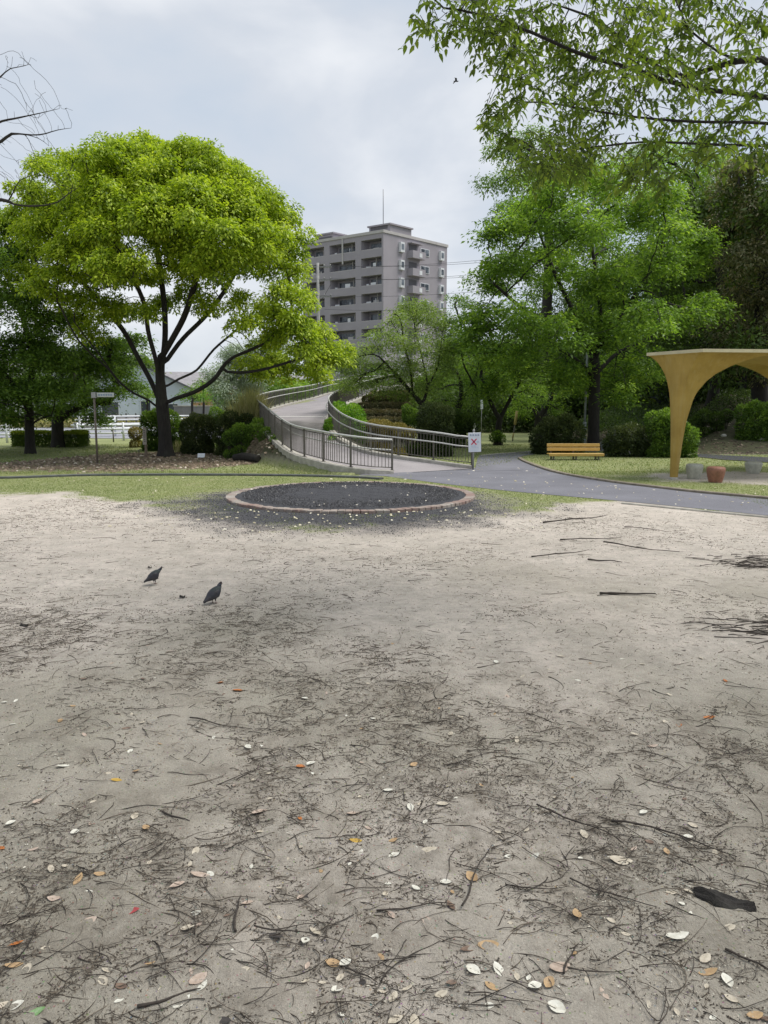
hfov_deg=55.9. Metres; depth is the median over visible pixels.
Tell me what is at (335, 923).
twig
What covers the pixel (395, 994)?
fallen leaf
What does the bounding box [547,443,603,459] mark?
park bench
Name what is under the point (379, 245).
balcony window
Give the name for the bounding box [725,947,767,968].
twig
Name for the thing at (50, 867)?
fallen leaf
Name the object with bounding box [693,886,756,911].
bark piece
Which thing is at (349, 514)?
pale leaf scatter
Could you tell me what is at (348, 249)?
balcony window
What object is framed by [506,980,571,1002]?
twig
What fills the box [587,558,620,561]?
twig
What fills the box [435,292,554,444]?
lawn tree
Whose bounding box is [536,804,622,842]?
twig
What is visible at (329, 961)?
fallen leaf
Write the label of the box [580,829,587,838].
fallen leaf
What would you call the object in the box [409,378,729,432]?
lawn edge thicket
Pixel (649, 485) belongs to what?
path kerb
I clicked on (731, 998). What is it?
fallen leaf
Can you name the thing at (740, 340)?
woodland tree
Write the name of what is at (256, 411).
reed clump
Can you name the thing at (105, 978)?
fallen leaf
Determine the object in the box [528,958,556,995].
twig
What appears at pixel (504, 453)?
path kerb
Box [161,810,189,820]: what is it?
twig
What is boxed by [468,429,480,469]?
notice sign
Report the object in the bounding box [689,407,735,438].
slope shrub
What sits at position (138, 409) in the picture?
house
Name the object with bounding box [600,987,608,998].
fallen leaf
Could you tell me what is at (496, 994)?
twig
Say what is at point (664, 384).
woodland undergrowth
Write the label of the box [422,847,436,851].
fallen leaf
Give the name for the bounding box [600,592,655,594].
twig
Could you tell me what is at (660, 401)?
shrub
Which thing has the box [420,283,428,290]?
window
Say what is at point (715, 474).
stool
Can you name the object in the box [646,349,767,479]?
park shelter
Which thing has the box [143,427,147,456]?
marker post
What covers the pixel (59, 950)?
twig
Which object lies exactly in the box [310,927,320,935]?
fallen leaf
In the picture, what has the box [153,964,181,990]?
twig
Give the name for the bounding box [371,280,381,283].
balcony window
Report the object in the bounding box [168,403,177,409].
window
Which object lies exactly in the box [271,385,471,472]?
ramp path
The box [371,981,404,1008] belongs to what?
twig
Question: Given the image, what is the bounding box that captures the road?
[0,427,220,438]
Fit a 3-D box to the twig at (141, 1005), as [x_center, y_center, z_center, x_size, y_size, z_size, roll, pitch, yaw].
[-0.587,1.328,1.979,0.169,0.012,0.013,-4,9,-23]
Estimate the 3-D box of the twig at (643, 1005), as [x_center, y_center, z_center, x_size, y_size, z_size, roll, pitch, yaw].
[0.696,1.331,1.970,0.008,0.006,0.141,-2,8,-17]
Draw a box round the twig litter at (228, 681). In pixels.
[0,499,767,1023]
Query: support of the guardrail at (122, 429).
on the ground at (418, 600)
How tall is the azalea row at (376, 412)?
1.603 m
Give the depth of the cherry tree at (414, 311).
30.26 m
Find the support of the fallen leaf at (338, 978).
on the ground at (418, 600)
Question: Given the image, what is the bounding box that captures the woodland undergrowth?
[550,319,767,418]
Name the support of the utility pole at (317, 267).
on the ground at (418, 600)
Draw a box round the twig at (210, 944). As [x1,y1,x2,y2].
[193,920,221,963]
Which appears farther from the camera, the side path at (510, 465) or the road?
the road
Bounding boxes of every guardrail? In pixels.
[0,426,12,442]
[71,422,147,440]
[74,415,188,435]
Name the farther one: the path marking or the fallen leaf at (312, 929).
the path marking
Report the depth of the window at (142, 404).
68.95 m
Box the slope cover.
[570,387,751,433]
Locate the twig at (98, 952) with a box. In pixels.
[76,942,111,963]
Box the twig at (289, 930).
[254,925,334,939]
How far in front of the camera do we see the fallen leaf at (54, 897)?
2.39 m
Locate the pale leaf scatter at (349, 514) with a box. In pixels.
[41,477,763,533]
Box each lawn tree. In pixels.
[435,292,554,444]
[501,360,575,439]
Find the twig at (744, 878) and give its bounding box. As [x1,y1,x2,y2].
[719,869,767,885]
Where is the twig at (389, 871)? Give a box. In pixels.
[369,861,406,876]
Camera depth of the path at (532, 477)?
14.95 m
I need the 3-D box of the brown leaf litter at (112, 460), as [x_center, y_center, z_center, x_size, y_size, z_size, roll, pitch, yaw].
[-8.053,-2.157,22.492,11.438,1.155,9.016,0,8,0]
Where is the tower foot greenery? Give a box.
[259,362,491,422]
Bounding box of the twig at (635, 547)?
[603,541,679,551]
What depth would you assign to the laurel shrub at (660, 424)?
24.16 m
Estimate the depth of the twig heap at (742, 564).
7.62 m
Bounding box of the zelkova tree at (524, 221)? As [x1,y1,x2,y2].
[444,154,745,449]
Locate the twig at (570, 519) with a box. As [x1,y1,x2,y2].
[543,515,605,522]
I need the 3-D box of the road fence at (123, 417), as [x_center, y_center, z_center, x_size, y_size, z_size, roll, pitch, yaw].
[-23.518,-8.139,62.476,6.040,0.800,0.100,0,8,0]
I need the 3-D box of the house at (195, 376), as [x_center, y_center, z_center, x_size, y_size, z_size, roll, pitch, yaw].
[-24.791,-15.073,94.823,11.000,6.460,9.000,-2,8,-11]
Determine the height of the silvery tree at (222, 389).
5.507 m
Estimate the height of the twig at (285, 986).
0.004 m
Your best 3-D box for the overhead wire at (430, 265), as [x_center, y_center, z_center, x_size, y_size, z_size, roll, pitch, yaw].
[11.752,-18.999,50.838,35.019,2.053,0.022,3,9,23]
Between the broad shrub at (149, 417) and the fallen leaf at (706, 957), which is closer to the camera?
the fallen leaf at (706, 957)
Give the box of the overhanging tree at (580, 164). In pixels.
[397,0,767,213]
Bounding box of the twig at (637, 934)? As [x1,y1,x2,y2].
[633,913,642,945]
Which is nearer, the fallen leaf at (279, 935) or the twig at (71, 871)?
the fallen leaf at (279, 935)
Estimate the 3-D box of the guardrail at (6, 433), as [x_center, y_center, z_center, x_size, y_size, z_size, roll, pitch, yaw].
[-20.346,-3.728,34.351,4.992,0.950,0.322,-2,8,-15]
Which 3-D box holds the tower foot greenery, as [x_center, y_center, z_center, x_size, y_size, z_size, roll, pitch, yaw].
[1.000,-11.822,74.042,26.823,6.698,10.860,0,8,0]
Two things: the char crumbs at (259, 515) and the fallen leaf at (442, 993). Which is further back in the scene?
the char crumbs at (259, 515)
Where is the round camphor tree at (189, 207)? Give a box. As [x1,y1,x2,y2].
[0,126,357,456]
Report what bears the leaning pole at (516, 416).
on the ground at (418, 600)
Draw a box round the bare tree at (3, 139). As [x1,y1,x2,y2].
[0,51,79,206]
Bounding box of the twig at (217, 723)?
[189,717,252,728]
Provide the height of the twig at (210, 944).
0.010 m
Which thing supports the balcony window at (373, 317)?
in the apartment tower
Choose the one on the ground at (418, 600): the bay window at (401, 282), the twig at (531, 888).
the twig at (531, 888)
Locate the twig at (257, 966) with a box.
[236,959,281,980]
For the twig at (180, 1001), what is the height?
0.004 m
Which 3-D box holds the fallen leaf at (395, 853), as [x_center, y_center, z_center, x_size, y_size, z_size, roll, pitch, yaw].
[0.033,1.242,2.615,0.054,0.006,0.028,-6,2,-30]
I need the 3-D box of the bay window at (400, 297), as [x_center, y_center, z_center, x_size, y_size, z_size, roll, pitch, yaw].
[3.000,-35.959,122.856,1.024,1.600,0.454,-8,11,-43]
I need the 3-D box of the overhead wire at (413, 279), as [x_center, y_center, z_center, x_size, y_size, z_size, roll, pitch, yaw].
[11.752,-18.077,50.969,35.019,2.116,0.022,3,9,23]
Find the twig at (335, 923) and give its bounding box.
[316,914,353,932]
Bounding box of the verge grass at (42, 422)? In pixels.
[1,416,193,427]
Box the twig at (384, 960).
[350,956,415,963]
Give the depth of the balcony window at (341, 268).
125.55 m
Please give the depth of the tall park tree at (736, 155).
47.31 m
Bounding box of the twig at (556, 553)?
[531,549,588,556]
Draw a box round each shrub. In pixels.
[127,426,142,447]
[138,407,181,450]
[178,411,215,454]
[208,406,224,447]
[212,409,254,455]
[220,416,280,458]
[322,399,367,443]
[366,418,415,456]
[401,403,422,455]
[415,401,455,456]
[444,405,479,447]
[488,430,506,444]
[528,412,587,454]
[601,421,655,456]
[643,407,701,457]
[651,385,669,403]
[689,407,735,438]
[732,399,767,441]
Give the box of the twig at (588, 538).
[560,537,620,539]
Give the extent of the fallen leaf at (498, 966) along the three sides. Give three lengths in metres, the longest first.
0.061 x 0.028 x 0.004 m
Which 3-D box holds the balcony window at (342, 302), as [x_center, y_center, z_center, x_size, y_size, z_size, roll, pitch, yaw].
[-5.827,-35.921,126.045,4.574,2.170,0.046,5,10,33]
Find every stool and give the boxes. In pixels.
[686,463,703,478]
[706,466,725,482]
[745,461,762,473]
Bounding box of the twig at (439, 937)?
[420,919,462,945]
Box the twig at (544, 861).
[522,847,567,878]
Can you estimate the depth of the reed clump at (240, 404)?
25.91 m
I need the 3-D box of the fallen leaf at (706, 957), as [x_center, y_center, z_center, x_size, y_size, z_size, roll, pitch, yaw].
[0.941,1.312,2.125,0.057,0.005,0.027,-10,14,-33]
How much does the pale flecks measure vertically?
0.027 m
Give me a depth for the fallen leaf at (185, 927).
2.26 m
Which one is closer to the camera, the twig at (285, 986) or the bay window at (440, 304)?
the twig at (285, 986)
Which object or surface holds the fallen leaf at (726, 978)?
on the ground at (418, 600)
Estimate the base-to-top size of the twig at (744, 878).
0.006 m
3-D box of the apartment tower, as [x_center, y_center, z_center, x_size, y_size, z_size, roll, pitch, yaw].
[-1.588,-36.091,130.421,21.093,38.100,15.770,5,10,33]
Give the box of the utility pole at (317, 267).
[304,263,331,395]
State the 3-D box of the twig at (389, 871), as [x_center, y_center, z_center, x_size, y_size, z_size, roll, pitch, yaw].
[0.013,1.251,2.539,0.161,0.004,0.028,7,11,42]
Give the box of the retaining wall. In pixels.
[73,422,147,427]
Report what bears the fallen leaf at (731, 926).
on the ground at (418, 600)
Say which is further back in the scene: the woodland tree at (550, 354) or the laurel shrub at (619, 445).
the woodland tree at (550, 354)
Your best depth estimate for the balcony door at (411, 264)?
124.12 m
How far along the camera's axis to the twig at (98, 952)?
2.14 m
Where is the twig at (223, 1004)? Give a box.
[209,980,245,1013]
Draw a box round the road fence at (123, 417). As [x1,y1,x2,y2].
[81,413,140,421]
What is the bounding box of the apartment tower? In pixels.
[302,189,447,378]
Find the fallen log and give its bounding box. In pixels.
[232,453,260,461]
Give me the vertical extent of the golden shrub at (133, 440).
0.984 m
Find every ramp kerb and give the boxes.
[265,386,393,474]
[325,382,471,468]
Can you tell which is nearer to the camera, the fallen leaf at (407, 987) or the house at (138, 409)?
the fallen leaf at (407, 987)
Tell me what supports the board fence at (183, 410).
on the ground at (418, 600)
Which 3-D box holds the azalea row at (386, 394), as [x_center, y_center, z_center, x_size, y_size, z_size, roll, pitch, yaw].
[0.212,-4.755,34.143,2.009,2.058,1.597,0,8,0]
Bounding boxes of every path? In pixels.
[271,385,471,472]
[360,459,767,514]
[475,442,603,470]
[604,404,668,454]
[696,454,767,461]
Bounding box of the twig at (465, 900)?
[461,844,492,905]
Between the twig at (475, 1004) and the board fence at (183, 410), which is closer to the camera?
the twig at (475, 1004)
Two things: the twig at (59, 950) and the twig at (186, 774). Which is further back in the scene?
the twig at (186, 774)
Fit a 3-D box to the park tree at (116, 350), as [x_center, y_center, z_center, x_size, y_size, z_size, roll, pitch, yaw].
[-12.911,-5.122,30.055,7.757,4.935,6.561,0,8,0]
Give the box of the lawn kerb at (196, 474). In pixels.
[0,473,383,479]
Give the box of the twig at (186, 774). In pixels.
[167,772,208,774]
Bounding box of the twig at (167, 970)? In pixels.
[145,965,193,979]
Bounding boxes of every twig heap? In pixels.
[681,615,767,643]
[686,554,767,567]
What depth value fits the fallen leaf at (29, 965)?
2.09 m
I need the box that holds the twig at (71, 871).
[51,870,88,874]
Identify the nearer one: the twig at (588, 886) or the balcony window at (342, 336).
the twig at (588, 886)
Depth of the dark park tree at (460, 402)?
33.48 m
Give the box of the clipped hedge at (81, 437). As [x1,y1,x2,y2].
[9,429,90,446]
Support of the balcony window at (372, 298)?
in the apartment tower
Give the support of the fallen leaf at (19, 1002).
on the ground at (418, 600)
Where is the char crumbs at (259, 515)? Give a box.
[92,488,584,543]
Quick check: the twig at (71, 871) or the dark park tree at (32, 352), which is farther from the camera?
the dark park tree at (32, 352)
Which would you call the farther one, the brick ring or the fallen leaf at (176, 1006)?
the brick ring
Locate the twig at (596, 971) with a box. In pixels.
[567,967,633,971]
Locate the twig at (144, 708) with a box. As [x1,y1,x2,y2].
[124,704,177,708]
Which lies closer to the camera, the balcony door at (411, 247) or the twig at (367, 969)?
the twig at (367, 969)
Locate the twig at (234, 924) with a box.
[233,895,241,931]
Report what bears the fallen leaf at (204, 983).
on the ground at (418, 600)
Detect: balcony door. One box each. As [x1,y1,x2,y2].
[409,244,416,250]
[409,262,416,267]
[409,280,416,285]
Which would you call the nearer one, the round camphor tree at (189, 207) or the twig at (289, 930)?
the twig at (289, 930)
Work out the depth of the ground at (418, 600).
3.54 m
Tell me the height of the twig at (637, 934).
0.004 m
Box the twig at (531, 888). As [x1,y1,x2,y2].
[509,877,547,897]
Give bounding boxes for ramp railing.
[257,375,392,469]
[326,373,472,464]
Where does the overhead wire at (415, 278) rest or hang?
attached to the utility pole at (317, 267)
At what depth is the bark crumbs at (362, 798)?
2.91 m
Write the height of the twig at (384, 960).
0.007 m
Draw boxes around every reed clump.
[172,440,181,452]
[217,384,283,444]
[241,393,273,423]
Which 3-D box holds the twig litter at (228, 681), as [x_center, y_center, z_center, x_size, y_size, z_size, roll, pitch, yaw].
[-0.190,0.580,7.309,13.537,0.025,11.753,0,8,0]
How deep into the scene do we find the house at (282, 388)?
106.33 m
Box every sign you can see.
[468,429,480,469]
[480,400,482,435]
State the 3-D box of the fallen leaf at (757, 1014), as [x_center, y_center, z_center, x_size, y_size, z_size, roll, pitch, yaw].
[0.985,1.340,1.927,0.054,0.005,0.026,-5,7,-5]
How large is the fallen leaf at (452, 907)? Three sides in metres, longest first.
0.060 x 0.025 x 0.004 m
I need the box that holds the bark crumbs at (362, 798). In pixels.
[0,498,767,1023]
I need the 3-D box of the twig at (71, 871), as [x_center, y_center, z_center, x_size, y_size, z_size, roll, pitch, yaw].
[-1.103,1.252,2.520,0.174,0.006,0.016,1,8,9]
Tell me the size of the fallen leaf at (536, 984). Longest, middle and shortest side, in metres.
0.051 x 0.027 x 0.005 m
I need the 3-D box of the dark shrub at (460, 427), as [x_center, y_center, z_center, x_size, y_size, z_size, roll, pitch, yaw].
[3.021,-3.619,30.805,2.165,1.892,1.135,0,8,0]
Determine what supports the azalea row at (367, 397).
on the ground at (418, 600)
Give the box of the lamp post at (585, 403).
[583,342,589,442]
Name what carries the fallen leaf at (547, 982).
on the ground at (418, 600)
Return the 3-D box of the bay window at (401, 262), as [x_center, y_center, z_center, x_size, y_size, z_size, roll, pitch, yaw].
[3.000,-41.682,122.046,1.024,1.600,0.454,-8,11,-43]
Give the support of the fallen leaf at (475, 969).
on the ground at (418, 600)
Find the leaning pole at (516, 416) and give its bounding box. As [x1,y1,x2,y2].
[512,411,517,440]
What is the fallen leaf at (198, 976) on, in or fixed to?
on the ground at (418, 600)
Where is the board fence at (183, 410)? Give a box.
[174,406,223,421]
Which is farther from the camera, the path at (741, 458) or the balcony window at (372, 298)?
the balcony window at (372, 298)
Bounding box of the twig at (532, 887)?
[505,883,568,888]
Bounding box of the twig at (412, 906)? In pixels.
[376,894,454,910]
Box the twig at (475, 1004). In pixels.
[439,1000,501,1007]
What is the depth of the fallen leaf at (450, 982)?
2.04 m
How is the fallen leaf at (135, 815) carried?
on the ground at (418, 600)
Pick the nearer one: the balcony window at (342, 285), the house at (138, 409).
the house at (138, 409)
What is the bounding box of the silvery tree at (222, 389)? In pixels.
[198,334,287,429]
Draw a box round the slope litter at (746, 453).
[558,395,767,454]
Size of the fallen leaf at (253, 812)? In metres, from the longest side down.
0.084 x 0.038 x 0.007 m
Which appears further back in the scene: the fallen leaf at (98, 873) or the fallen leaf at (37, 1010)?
the fallen leaf at (98, 873)
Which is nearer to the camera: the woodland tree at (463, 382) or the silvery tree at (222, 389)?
the silvery tree at (222, 389)
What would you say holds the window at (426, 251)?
in the apartment tower
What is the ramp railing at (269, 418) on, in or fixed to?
on the ramp kerb at (293, 455)
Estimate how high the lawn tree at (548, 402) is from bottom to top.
4.074 m
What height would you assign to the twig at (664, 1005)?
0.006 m
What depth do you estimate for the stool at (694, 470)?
16.73 m
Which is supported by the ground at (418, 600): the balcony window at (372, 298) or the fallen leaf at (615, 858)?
the fallen leaf at (615, 858)
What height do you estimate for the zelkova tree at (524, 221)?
11.878 m
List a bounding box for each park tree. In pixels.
[0,205,120,453]
[20,328,170,447]
[426,344,486,442]
[467,119,642,421]
[612,131,739,401]
[698,141,745,391]
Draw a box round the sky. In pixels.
[0,0,767,374]
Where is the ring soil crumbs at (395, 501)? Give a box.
[242,481,458,507]
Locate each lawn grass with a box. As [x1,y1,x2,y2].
[0,438,767,473]
[0,469,767,532]
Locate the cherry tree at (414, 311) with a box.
[323,295,471,445]
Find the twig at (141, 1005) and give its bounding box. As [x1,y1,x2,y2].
[137,988,200,1008]
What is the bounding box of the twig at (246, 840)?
[225,832,271,849]
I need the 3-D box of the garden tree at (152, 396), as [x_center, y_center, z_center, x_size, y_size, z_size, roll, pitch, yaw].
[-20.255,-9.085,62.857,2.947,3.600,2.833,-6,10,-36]
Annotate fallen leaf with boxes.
[0,1001,8,1007]
[3,962,22,966]
[12,1000,23,1009]
[22,961,31,972]
[29,1006,44,1015]
[47,865,53,871]
[47,895,60,900]
[73,872,82,885]
[81,916,96,921]
[94,872,104,875]
[98,975,107,984]
[115,983,126,988]
[131,813,137,818]
[168,881,184,887]
[173,994,189,1007]
[181,924,193,929]
[185,972,206,986]
[190,871,209,876]
[192,847,199,853]
[197,978,206,991]
[219,1016,230,1023]
[247,809,265,814]
[268,933,282,937]
[301,937,309,942]
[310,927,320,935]
[325,958,339,966]
[330,985,342,991]
[336,973,344,980]
[338,958,350,966]
[348,838,361,841]
[387,1015,402,1023]
[388,991,397,1003]
[389,852,398,856]
[402,984,412,989]
[407,803,413,810]
[409,1014,418,1023]
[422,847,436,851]
[434,990,447,997]
[437,801,450,804]
[440,879,451,882]
[446,979,456,983]
[447,900,455,911]
[460,946,474,950]
[464,964,479,973]
[466,871,477,880]
[476,940,498,948]
[485,981,499,991]
[493,961,503,975]
[514,972,519,979]
[528,981,540,987]
[544,976,554,986]
[548,962,569,971]
[548,1000,565,1012]
[572,908,581,916]
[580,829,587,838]
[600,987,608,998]
[605,855,631,864]
[666,931,688,938]
[698,968,717,974]
[699,953,710,961]
[721,973,733,988]
[724,994,739,1003]
[725,924,735,929]
[745,1011,762,1018]
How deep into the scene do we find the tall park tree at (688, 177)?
40.59 m
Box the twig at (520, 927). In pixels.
[503,920,552,943]
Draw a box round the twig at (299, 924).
[268,922,327,929]
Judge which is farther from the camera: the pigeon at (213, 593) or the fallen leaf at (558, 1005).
the pigeon at (213, 593)
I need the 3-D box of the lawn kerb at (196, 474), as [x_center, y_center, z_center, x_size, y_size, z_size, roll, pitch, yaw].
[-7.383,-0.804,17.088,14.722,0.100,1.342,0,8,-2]
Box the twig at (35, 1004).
[8,1000,69,1016]
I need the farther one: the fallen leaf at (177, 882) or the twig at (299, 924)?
the fallen leaf at (177, 882)
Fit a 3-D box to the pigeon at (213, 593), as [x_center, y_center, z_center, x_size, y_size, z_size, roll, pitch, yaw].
[-1.419,0.677,6.020,0.097,0.172,0.197,7,11,41]
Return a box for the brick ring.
[225,481,474,513]
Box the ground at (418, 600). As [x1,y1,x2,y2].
[0,396,767,1023]
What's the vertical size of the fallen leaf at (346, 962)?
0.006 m
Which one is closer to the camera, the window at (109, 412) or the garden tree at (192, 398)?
the garden tree at (192, 398)
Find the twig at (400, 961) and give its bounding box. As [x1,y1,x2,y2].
[381,940,440,980]
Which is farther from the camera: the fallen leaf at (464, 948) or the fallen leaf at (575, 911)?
the fallen leaf at (575, 911)
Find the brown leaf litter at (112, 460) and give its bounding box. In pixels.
[0,431,277,473]
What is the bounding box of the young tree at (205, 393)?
[193,383,222,407]
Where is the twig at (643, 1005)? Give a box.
[625,984,656,1020]
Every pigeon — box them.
[144,566,163,583]
[203,582,221,603]
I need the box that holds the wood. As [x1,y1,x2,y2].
[437,330,680,418]
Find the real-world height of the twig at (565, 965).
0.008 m
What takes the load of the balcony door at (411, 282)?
in the apartment tower
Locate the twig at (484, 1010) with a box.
[462,1008,500,1014]
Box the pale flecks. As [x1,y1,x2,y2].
[0,499,767,1023]
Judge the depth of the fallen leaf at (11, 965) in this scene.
2.10 m
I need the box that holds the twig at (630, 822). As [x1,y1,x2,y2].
[611,820,736,856]
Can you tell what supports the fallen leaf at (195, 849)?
on the ground at (418, 600)
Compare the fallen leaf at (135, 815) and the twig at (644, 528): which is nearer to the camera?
the fallen leaf at (135, 815)
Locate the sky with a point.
(319, 97)
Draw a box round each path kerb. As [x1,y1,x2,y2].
[479,451,529,455]
[518,457,767,498]
[621,502,767,517]
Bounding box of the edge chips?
[0,499,764,686]
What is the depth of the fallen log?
22.18 m
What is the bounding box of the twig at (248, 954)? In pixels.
[219,944,272,968]
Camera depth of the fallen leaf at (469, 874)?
2.50 m
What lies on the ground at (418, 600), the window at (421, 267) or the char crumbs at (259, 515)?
the char crumbs at (259, 515)
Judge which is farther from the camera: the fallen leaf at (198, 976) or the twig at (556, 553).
the twig at (556, 553)
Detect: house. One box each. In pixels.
[41,355,154,415]
[90,364,192,414]
[165,372,236,409]
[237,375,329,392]
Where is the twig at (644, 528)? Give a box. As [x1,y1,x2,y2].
[624,526,667,531]
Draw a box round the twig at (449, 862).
[446,850,457,879]
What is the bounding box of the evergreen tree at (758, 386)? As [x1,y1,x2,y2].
[686,148,767,407]
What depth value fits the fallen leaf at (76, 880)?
2.48 m
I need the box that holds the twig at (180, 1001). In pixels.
[148,998,204,1011]
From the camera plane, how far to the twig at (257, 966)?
2.09 m
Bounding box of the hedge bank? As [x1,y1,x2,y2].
[610,397,655,406]
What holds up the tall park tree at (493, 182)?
on the ground at (418, 600)
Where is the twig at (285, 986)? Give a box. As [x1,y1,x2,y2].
[251,982,305,988]
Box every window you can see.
[101,402,119,414]
[140,401,150,414]
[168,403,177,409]
[316,252,322,256]
[339,247,354,253]
[340,264,354,270]
[340,282,354,287]
[340,299,355,305]
[340,316,354,322]
[340,333,353,339]
[371,243,381,248]
[371,261,381,265]
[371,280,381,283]
[371,296,381,302]
[371,314,381,319]
[399,242,404,252]
[399,260,404,269]
[399,277,404,287]
[399,295,404,304]
[420,248,428,256]
[420,265,428,273]
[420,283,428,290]
[438,285,443,293]
[438,301,443,310]
[439,251,444,260]
[439,268,443,277]
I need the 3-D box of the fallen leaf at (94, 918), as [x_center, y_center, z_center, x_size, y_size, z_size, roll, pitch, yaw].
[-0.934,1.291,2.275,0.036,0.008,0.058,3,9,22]
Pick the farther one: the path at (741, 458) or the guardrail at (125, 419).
the guardrail at (125, 419)
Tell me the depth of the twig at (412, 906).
2.34 m
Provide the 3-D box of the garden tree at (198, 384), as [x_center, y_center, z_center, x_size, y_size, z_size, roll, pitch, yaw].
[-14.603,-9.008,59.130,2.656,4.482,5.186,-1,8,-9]
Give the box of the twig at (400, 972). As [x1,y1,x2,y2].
[383,963,418,984]
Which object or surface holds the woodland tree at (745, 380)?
on the ground at (418, 600)
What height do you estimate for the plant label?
0.179 m
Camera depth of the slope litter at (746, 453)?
28.36 m
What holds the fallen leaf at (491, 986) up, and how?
on the ground at (418, 600)
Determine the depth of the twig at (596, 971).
2.07 m
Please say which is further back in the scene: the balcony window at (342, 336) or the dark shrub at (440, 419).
the balcony window at (342, 336)
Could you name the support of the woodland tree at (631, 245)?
on the ground at (418, 600)
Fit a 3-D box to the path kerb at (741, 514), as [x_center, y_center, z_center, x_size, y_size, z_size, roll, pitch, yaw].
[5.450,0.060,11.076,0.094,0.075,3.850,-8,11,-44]
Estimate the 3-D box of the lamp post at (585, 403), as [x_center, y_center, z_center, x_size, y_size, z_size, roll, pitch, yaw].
[8.483,-5.081,30.388,0.380,4.680,0.370,0,8,0]
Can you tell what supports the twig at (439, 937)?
on the ground at (418, 600)
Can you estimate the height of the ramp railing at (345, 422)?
4.192 m
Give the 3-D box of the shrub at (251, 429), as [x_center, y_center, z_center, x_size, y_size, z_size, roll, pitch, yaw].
[-3.869,-2.382,23.514,2.912,1.447,1.603,7,11,40]
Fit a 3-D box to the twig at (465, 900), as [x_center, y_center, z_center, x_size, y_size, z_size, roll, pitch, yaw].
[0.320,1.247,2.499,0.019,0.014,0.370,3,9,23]
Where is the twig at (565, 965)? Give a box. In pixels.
[563,944,577,973]
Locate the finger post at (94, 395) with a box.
[91,392,113,463]
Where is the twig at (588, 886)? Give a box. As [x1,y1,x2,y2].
[569,877,656,906]
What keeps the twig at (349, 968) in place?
on the ground at (418, 600)
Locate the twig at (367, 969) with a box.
[344,960,387,977]
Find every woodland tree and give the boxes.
[414,343,528,390]
[440,341,534,426]
[473,333,576,394]
[514,281,631,416]
[555,233,668,361]
[571,225,715,397]
[627,167,767,405]
[652,185,767,389]
[682,165,767,399]
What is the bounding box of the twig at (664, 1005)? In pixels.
[654,986,670,1021]
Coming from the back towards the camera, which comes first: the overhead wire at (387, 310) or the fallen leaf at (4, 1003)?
the overhead wire at (387, 310)
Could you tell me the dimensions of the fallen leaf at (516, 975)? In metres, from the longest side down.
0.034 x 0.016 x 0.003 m
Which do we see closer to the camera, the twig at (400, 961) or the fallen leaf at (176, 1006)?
the fallen leaf at (176, 1006)
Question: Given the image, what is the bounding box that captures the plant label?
[197,453,204,457]
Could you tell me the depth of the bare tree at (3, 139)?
13.15 m
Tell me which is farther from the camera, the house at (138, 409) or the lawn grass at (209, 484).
the house at (138, 409)
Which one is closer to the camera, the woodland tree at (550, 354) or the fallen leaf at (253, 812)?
the fallen leaf at (253, 812)
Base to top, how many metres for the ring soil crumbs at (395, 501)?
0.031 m
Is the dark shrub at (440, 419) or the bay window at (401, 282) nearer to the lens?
the dark shrub at (440, 419)
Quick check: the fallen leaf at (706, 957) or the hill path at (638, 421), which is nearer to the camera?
the fallen leaf at (706, 957)
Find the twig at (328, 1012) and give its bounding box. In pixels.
[297,1003,348,1022]
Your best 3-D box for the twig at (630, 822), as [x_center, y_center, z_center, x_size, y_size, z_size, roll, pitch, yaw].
[1.074,1.220,2.705,0.440,0.011,0.077,6,10,38]
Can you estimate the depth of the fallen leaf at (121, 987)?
2.02 m
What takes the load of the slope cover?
on the ground at (418, 600)
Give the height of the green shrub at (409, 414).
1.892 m
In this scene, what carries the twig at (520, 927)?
on the ground at (418, 600)
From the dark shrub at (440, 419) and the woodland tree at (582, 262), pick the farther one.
the woodland tree at (582, 262)
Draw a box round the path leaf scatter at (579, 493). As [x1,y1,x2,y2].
[435,467,743,504]
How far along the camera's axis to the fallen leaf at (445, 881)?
2.47 m
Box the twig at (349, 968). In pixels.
[345,966,377,982]
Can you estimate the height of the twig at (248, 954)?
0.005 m
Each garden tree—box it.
[133,387,155,410]
[171,384,217,413]
[187,375,206,427]
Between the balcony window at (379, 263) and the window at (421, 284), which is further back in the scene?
the window at (421, 284)
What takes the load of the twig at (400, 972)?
on the ground at (418, 600)
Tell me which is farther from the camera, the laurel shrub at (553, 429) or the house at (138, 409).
the house at (138, 409)
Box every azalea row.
[354,408,401,437]
[358,401,411,408]
[361,395,409,402]
[366,415,405,446]
[368,390,408,396]
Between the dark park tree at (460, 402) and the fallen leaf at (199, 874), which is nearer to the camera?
the fallen leaf at (199, 874)
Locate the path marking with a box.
[276,416,325,416]
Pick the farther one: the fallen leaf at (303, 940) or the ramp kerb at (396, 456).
the ramp kerb at (396, 456)
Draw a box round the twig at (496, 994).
[465,990,534,1007]
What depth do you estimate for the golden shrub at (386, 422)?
23.81 m
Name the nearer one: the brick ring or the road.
the brick ring
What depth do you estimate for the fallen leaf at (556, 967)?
2.09 m
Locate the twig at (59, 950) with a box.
[33,926,92,965]
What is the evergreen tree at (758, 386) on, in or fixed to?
on the ground at (418, 600)
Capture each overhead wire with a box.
[317,281,566,296]
[325,272,710,310]
[330,254,622,279]
[331,243,632,266]
[331,259,622,279]
[332,236,641,266]

